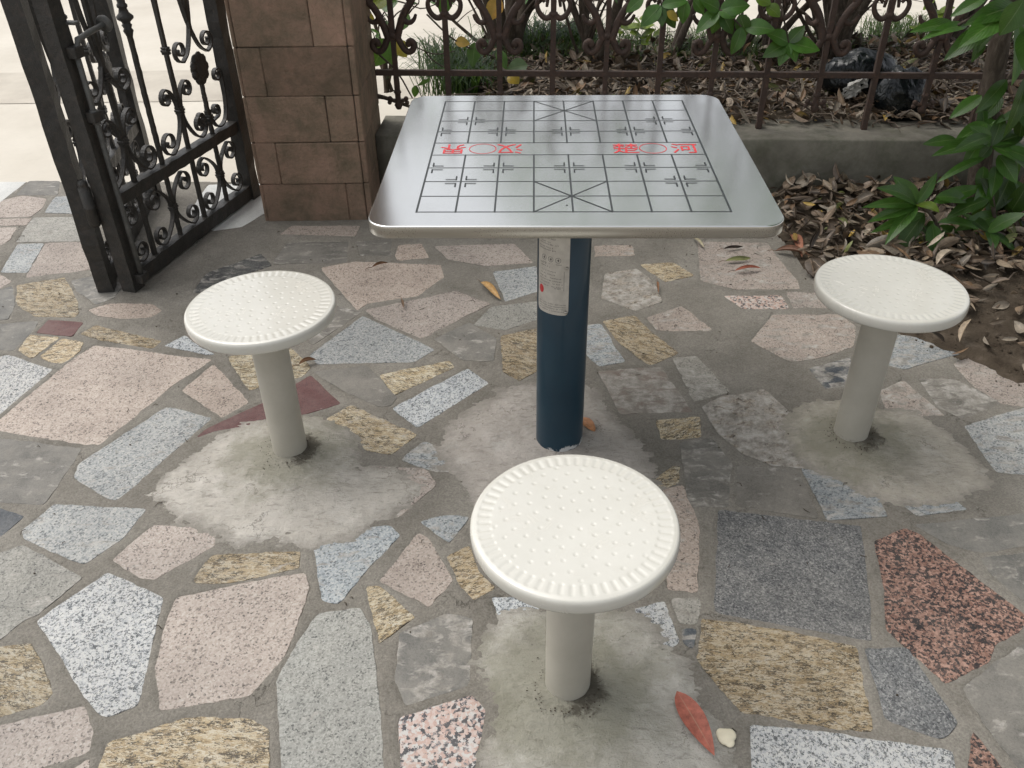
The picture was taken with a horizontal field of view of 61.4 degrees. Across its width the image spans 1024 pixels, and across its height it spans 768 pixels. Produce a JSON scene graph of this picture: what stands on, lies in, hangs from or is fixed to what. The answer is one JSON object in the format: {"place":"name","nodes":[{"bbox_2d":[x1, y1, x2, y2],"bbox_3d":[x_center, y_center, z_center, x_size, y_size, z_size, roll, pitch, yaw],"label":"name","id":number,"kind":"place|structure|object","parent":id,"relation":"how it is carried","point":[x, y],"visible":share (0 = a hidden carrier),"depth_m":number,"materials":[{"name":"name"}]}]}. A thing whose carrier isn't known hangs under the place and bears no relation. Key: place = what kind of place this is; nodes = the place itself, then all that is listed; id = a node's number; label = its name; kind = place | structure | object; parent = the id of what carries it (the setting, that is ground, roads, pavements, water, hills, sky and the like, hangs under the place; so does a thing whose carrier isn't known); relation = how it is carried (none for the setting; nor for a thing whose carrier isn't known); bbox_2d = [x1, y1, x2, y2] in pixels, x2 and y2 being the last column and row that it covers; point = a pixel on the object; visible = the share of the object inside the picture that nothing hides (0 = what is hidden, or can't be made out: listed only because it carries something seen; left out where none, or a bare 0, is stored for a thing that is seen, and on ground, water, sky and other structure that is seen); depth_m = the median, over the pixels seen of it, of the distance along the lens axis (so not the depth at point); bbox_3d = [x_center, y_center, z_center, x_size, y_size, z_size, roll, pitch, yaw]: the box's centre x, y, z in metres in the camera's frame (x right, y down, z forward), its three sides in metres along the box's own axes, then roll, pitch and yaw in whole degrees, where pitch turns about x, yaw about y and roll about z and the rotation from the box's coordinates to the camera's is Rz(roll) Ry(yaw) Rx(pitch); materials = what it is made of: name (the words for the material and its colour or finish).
{"place":"outdoors","nodes":[
{"label":"outdoors","id":0,"kind":"place"},
{"bbox_2d":[0,67,454,103],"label":"street verge","id":1,"kind":"structure","parent":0,"point":[14,87],"depth_m":4.93,"materials":[{"name":"concrete"}]},
{"bbox_2d":[0,0,989,181],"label":"ground","id":2,"kind":"structure","parent":0,"point":[25,154],"depth_m":5.48,"materials":[{"name":"concrete"}]},
{"bbox_2d":[375,116,1023,192],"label":"wall","id":3,"kind":"structure","parent":2,"relation":"on","point":[778,152],"depth_m":3.44,"materials":[{"name":"grey concrete"}]},
{"bbox_2d":[366,0,1023,129],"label":"iron fence","id":4,"kind":"object","parent":3,"relation":"on","point":[828,36],"visible":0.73,"depth_m":3.34,"materials":[{"name":"black metal"}]},
{"bbox_2d":[457,46,1020,120],"bbox_3d":[1.831,-1.411,4.233,4.300,0.308,1.500,-1,36,0],"label":"planting bed","id":5,"kind":"object","parent":2,"relation":"on","point":[837,115],"visible":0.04,"depth_m":3.98,"materials":[{"name":"soil"}]},
{"bbox_2d":[370,0,531,107],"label":"shrub","id":6,"kind":"object","parent":5,"relation":"on","point":[383,60],"visible":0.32,"depth_m":3.57,"materials":[{"name":"plant"}]},
{"bbox_2d":[399,28,505,68],"bbox_3d":[-0.328,-1.585,4.166,0.677,0.165,0.625,23,42,30],"label":"grass tuft","id":7,"kind":"object","parent":5,"relation":"on","point":[433,48],"visible":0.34,"depth_m":4.15,"materials":[{"name":"green plant"}]},
{"bbox_2d":[386,45,539,96],"bbox_3d":[-0.210,-1.405,3.911,0.733,0.165,0.648,-1,36,0],"label":"grass tuft","id":8,"kind":"object","parent":5,"relation":"on","point":[459,84],"visible":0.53,"depth_m":3.89,"materials":[{"name":"green plant"}]},
{"bbox_2d":[438,0,532,83],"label":"shrub","id":9,"kind":"object","parent":5,"relation":"on","point":[473,53],"visible":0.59,"depth_m":3.60,"materials":[{"name":"plant"}]},
{"bbox_2d":[431,0,541,54],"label":"dead branches","id":10,"kind":"object","parent":5,"relation":"on","point":[530,8],"visible":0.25,"depth_m":4.38,"materials":[{"name":"brown wood"}]},
{"bbox_2d":[556,0,632,62],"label":"dead branches","id":11,"kind":"object","parent":5,"relation":"on","point":[592,30],"visible":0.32,"depth_m":4.21,"materials":[{"name":"brown wood"}]},
{"bbox_2d":[669,0,695,54],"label":"shrub","id":12,"kind":"object","parent":5,"relation":"on","point":[681,33],"visible":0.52,"depth_m":4.32,"materials":[{"name":"brown plant"}]},
{"bbox_2d":[571,0,819,65],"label":"shrub","id":13,"kind":"object","parent":5,"relation":"on","point":[783,46],"visible":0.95,"depth_m":3.21,"materials":[{"name":"green plant"}]},
{"bbox_2d":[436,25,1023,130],"bbox_3d":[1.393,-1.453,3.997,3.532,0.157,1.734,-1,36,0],"label":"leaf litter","id":14,"kind":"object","parent":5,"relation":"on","point":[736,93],"visible":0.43,"depth_m":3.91,"materials":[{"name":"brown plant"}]},
{"bbox_2d":[842,79,867,98],"bbox_3d":[1.420,-1.226,3.588,0.115,0.125,0.020,-1,36,0],"label":"crumpled paper","id":15,"kind":"object","parent":14,"relation":"on","point":[853,88],"visible":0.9,"depth_m":3.58,"materials":[{"name":"white paper"}]},
{"bbox_2d":[822,47,897,94],"bbox_3d":[1.490,-1.346,3.679,0.336,0.176,0.190,-1,36,0],"label":"plastic bag","id":16,"kind":"object","parent":14,"relation":"on","point":[861,59],"visible":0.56,"depth_m":3.62,"materials":[{"name":"black plastic"}]},
{"bbox_2d":[691,2,781,55],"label":"dead branches","id":17,"kind":"object","parent":5,"relation":"on","point":[749,37],"visible":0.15,"depth_m":4.35,"materials":[{"name":"brown wood"}]},
{"bbox_2d":[760,0,808,58],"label":"shrub","id":18,"kind":"object","parent":5,"relation":"on","point":[791,21],"visible":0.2,"depth_m":4.28,"materials":[{"name":"brown plant"}]},
{"bbox_2d":[618,0,954,44],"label":"ground cover","id":19,"kind":"object","parent":5,"relation":"on","point":[634,26],"visible":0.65,"depth_m":3.88,"materials":[{"name":"green plant"}]},
{"bbox_2d":[822,0,871,56],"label":"shrub","id":20,"kind":"object","parent":5,"relation":"on","point":[863,5],"visible":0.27,"depth_m":4.24,"materials":[{"name":"brown plant"}]},
{"bbox_2d":[782,0,921,58],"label":"dead branches","id":21,"kind":"object","parent":5,"relation":"on","point":[799,12],"visible":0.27,"depth_m":4.15,"materials":[{"name":"brown wood"}]},
{"bbox_2d":[873,65,931,120],"bbox_3d":[1.605,-1.208,3.552,0.236,0.208,0.183,-1,36,0],"label":"plastic bag","id":22,"kind":"object","parent":5,"relation":"on","point":[900,95],"visible":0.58,"depth_m":3.49,"materials":[{"name":"black plastic"}]},
{"bbox_2d":[933,0,987,41],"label":"shrub","id":23,"kind":"object","parent":5,"relation":"on","point":[966,16],"visible":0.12,"depth_m":4.46,"materials":[{"name":"brown plant"}]},
{"bbox_2d":[772,185,1023,386],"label":"soil","id":24,"kind":"structure","parent":2,"relation":"on","point":[999,362],"depth_m":2.84,"materials":[{"name":"brown soil"}]},
{"bbox_2d":[789,232,802,255],"bbox_3d":[1.049,-0.529,3.183,0.038,0.033,0.212,-1,36,0],"label":"fallen leaf","id":25,"kind":"object","parent":24,"relation":"on","point":[799,243],"visible":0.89,"depth_m":3.16,"materials":[{"name":"orange plant"}]},
{"bbox_2d":[769,162,1023,369],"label":"leaf litter","id":26,"kind":"object","parent":24,"relation":"on","point":[971,259],"visible":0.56,"depth_m":3.12,"materials":[{"name":"brown plant"}]},
{"bbox_2d":[862,173,978,255],"bbox_3d":[1.452,-0.590,3.071,0.493,0.288,0.220,-1,36,0],"label":"broadleaf plant","id":27,"kind":"object","parent":24,"relation":"on","point":[907,221],"visible":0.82,"depth_m":3.05,"materials":[{"name":"green plant"}]},
{"bbox_2d":[923,95,1023,254],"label":"broadleaf plant","id":28,"kind":"object","parent":24,"relation":"on","point":[979,139],"visible":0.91,"depth_m":3.03,"materials":[{"name":"green plant"}]},
{"bbox_2d":[909,0,1023,214],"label":"tree","id":29,"kind":"object","parent":2,"relation":"on","point":[994,24],"visible":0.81,"depth_m":2.83,"materials":[{"name":"green plant"}]},
{"bbox_2d":[457,10,1023,63],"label":"grass","id":30,"kind":"structure","parent":0,"point":[538,28],"depth_m":4.50,"materials":[{"name":"green plant"}]},
{"label":"pavement","id":31,"kind":"structure","parent":0,"visible":0},
{"bbox_2d":[0,182,1023,767],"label":"mortar bed","id":32,"kind":"object","parent":31,"relation":"on","point":[740,362],"visible":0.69,"depth_m":2.25,"materials":[{"name":"grey concrete"}]},
{"bbox_2d":[0,0,161,292],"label":"gate leaf","id":33,"kind":"object","parent":32,"relation":"on","point":[23,24],"visible":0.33,"depth_m":2.83,"materials":[{"name":"black paint"}]},
{"bbox_2d":[144,414,426,553],"bbox_3d":[-0.584,0.250,2.156,0.746,0.026,0.619,26,44,33],"label":"cement patch","id":34,"kind":"object","parent":32,"relation":"on","point":[226,486],"visible":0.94,"depth_m":2.14,"materials":[{"name":"grey concrete"}]},
{"bbox_2d":[184,271,336,456],"bbox_3d":[-0.584,0.005,2.145,0.347,0.467,0.347,27,44,33],"label":"stool","id":35,"kind":"object","parent":34,"relation":"on","point":[266,320],"visible":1,"depth_m":2.03,"materials":[{"name":"beige paint"}]},
{"bbox_2d":[224,0,380,220],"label":"stone pillar","id":36,"kind":"structure","parent":32,"relation":"on","point":[306,69],"depth_m":3.18,"materials":[{"name":"stone"}]},
{"bbox_2d":[479,280,499,298],"bbox_3d":[-0.082,-0.331,2.934,0.023,0.025,0.164,-18,39,-22],"label":"fallen leaf","id":37,"kind":"object","parent":32,"relation":"on","point":[490,287],"visible":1,"depth_m":2.92,"materials":[{"name":"orange plant"}]},
{"bbox_2d":[0,181,1023,767],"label":"paving stones","id":38,"kind":"object","parent":32,"relation":"in","point":[948,619],"visible":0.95,"depth_m":1.96,"materials":[{"name":"multicoloured stone"}]},
{"bbox_2d":[31,0,260,292],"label":"gate leaf","id":39,"kind":"object","parent":38,"relation":"on","point":[106,195],"visible":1,"depth_m":2.97,"materials":[{"name":"black paint"}]},
{"bbox_2d":[292,357,315,366],"bbox_3d":[-0.626,-0.067,2.580,0.081,0.018,0.013,-17,38,-21],"label":"fallen leaf","id":40,"kind":"object","parent":38,"relation":"on","point":[305,359],"visible":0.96,"depth_m":2.58,"materials":[{"name":"brown plant"}]},
{"bbox_2d":[365,261,386,269],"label":"fallen leaf","id":41,"kind":"object","parent":38,"relation":"on","point":[380,262],"visible":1,"depth_m":3.08,"materials":[{"name":"brown plant"}]},
{"bbox_2d":[2,226,902,731],"bbox_3d":[-0.251,-0.019,2.530,3.899,0.005,2.455,-1,36,0],"label":"debris","id":42,"kind":"object","parent":38,"relation":"on","point":[510,364],"visible":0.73,"depth_m":2.38,"materials":[{"name":"soil"}]},
{"bbox_2d":[717,245,742,250],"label":"fallen leaf","id":43,"kind":"object","parent":38,"relation":"on","point":[734,246],"visible":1,"depth_m":3.17,"materials":[{"name":"brown plant"}]},
{"bbox_2d":[720,256,749,261],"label":"fallen leaf","id":44,"kind":"object","parent":38,"relation":"on","point":[737,258],"visible":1,"depth_m":3.10,"materials":[{"name":"green plant"}]},
{"bbox_2d":[729,265,759,271],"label":"fallen leaf","id":45,"kind":"object","parent":38,"relation":"on","point":[747,266],"visible":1,"depth_m":3.03,"materials":[{"name":"red plant"}]},
{"bbox_2d":[768,245,809,255],"bbox_3d":[1.007,-0.486,3.126,0.151,0.030,0.030,13,38,19],"label":"fallen leaf","id":46,"kind":"object","parent":38,"relation":"on","point":[790,247],"visible":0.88,"depth_m":3.13,"materials":[{"name":"brown plant"}]},
{"bbox_2d":[433,378,668,506],"bbox_3d":[0.094,0.195,2.224,0.639,0.023,0.804,-14,38,-18],"label":"cement patch","id":47,"kind":"object","parent":32,"relation":"on","point":[485,443],"visible":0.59,"depth_m":2.28,"materials":[{"name":"grey concrete"}]},
{"bbox_2d":[368,95,783,451],"bbox_3d":[0.134,-0.220,2.184,0.825,0.771,0.825,-1,36,0],"label":"chess table","id":48,"kind":"object","parent":47,"relation":"on","point":[564,179],"visible":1,"depth_m":1.91,"materials":[{"name":"metal"}]},
{"bbox_2d":[583,417,595,430],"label":"fallen leaf","id":49,"kind":"object","parent":47,"relation":"on","point":[588,423],"visible":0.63,"depth_m":2.32,"materials":[{"name":"brown plant"}]},
{"bbox_2d":[466,606,737,767],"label":"cement patch","id":50,"kind":"object","parent":32,"relation":"on","point":[634,720],"visible":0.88,"depth_m":1.64,"materials":[{"name":"grey concrete"}]},
{"bbox_2d":[470,454,679,700],"bbox_3d":[0.106,0.415,1.558,0.347,0.467,0.347,-11,37,-14],"label":"stool","id":51,"kind":"object","parent":50,"relation":"on","point":[572,544],"visible":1,"depth_m":1.42,"materials":[{"name":"beige paint"}]},
{"bbox_2d":[675,691,714,755],"bbox_3d":[0.339,0.625,1.595,0.046,0.006,0.141,-11,37,-13],"label":"fallen leaf","id":52,"kind":"object","parent":50,"relation":"on","point":[692,715],"visible":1,"depth_m":1.60,"materials":[{"name":"red plant"}]},
{"bbox_2d":[716,728,735,747],"bbox_3d":[0.394,0.648,1.579,0.036,0.011,0.038,-1,36,0],"label":"pebble","id":53,"kind":"object","parent":50,"relation":"on","point":[726,737],"visible":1,"depth_m":1.58,"materials":[{"name":"beige stone"}]},
{"bbox_2d":[779,399,996,510],"bbox_3d":[0.963,0.163,2.252,0.617,0.024,0.568,-1,36,0],"label":"cement patch","id":54,"kind":"object","parent":32,"relation":"on","point":[914,458],"visible":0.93,"depth_m":2.21,"materials":[{"name":"grey concrete"}]},
{"bbox_2d":[258,415,884,716],"bbox_3d":[0.158,0.358,1.978,1.648,0.008,0.909,-1,36,0],"label":"grit","id":55,"kind":"object","parent":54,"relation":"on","point":[538,657],"visible":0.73,"depth_m":2.19,"materials":[{"name":"gravel"}]},
{"bbox_2d":[813,254,969,441],"bbox_3d":[0.898,-0.039,2.173,0.347,0.473,0.347,-19,39,-25],"label":"stool","id":56,"kind":"object","parent":54,"relation":"on","point":[883,300],"visible":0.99,"depth_m":2.06,"materials":[{"name":"beige paint"}]}
]}

